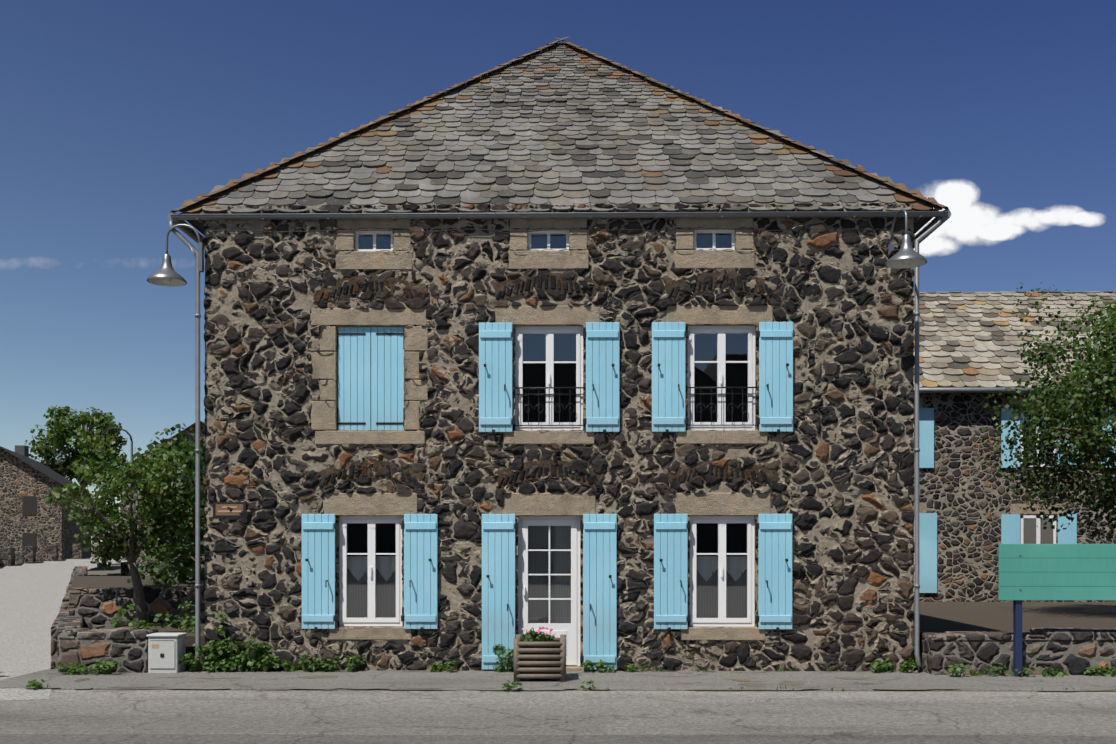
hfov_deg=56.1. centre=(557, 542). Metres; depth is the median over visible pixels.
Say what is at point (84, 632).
walls
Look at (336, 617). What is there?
house ironwork
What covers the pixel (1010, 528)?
building shutters
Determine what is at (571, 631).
house window frames
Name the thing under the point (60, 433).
tree
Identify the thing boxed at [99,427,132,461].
metal pole lamp
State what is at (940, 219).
house gutter
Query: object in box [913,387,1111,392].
building gutter
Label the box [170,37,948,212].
house roof slates
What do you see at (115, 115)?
sky
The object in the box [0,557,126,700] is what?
road side
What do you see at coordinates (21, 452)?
house roof
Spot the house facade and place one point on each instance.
(839, 459)
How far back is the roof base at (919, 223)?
15.92 m
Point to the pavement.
(476, 680)
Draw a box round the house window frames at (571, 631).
[340,230,754,665]
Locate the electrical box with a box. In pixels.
[146,633,187,672]
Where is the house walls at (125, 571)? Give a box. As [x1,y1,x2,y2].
[121,422,204,575]
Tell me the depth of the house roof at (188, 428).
54.86 m
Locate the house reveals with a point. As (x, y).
(688, 325)
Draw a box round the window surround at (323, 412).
[311,218,772,670]
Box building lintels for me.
[913,398,1114,513]
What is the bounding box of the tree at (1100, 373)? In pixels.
[970,281,1115,542]
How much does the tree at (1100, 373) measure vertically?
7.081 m
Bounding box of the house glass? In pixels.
[347,233,747,622]
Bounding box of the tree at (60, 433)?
[24,405,126,489]
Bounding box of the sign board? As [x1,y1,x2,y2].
[998,544,1115,676]
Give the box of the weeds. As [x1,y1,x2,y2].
[25,601,1115,691]
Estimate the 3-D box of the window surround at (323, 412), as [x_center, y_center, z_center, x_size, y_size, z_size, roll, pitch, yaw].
[-0.233,-1.381,14.792,6.520,6.410,0.220,0,0,1]
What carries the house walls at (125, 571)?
on the ground at (115, 570)
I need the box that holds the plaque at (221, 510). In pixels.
[213,502,246,517]
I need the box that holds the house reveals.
[337,229,755,665]
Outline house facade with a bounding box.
[203,203,914,671]
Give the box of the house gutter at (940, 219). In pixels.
[168,209,950,667]
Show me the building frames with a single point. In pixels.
(1037, 522)
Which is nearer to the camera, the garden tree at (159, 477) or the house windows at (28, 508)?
the garden tree at (159, 477)
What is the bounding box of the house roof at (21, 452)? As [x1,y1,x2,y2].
[0,445,90,494]
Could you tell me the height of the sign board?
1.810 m
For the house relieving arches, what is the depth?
14.73 m
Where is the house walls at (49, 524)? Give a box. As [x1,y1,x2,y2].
[0,448,90,564]
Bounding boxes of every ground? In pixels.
[51,543,1115,691]
[913,602,1115,669]
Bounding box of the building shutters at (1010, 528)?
[919,408,1115,592]
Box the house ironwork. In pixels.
[305,330,788,671]
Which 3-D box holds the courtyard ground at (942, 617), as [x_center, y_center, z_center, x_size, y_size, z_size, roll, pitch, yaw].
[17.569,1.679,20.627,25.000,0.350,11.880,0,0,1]
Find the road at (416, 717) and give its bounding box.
[0,690,1115,743]
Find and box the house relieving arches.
[315,272,780,489]
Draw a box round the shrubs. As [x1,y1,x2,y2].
[126,436,204,586]
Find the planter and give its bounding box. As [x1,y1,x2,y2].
[513,627,565,681]
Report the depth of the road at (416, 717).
10.88 m
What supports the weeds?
on the ground at (115, 570)
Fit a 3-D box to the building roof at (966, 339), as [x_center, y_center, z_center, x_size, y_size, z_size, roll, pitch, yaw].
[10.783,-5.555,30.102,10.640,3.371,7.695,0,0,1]
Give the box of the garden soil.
[71,576,204,668]
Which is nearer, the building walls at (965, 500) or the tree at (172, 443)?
the tree at (172, 443)
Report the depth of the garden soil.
20.91 m
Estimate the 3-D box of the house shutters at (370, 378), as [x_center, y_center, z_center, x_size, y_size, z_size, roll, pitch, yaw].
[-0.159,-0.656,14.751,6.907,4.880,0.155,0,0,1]
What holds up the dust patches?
on the pavement
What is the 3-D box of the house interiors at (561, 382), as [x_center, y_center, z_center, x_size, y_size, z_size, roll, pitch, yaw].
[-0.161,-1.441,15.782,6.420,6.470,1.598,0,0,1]
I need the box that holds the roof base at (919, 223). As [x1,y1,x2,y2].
[180,51,937,305]
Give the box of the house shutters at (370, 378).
[302,322,792,669]
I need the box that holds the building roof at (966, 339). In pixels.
[913,291,1115,387]
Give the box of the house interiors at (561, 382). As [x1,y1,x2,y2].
[338,246,756,625]
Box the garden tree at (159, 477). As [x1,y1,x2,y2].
[44,427,204,626]
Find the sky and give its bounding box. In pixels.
[0,0,1115,542]
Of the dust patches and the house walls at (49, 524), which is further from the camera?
the house walls at (49, 524)
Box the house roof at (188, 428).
[118,421,204,472]
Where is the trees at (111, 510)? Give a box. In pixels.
[91,487,120,548]
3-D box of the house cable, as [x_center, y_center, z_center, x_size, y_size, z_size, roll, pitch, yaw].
[-0.190,-4.284,14.696,9.721,0.278,0.081,0,0,1]
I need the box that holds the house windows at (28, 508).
[22,496,35,545]
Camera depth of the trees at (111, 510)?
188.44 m
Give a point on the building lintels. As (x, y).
(1015, 509)
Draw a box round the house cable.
[201,228,886,240]
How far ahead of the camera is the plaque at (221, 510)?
14.77 m
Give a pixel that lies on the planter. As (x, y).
(539, 660)
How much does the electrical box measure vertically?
0.550 m
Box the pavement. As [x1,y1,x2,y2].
[0,668,1115,690]
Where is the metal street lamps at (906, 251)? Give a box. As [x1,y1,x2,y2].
[147,209,926,286]
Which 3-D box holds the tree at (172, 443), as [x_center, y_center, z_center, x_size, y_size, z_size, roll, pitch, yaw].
[-7.324,-0.810,22.226,2.794,3.469,3.415,0,0,1]
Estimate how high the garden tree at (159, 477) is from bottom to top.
3.208 m
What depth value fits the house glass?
14.85 m
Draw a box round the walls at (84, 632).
[0,543,1115,674]
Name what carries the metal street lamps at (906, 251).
attached to the house gutter at (940, 219)
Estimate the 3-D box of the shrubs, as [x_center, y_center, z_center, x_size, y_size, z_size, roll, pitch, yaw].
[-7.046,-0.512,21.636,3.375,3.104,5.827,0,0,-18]
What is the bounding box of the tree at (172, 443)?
[141,424,204,546]
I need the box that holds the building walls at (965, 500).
[913,393,1115,601]
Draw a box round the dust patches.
[0,670,1115,690]
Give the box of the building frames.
[913,409,1055,590]
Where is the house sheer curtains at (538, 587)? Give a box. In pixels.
[347,526,746,622]

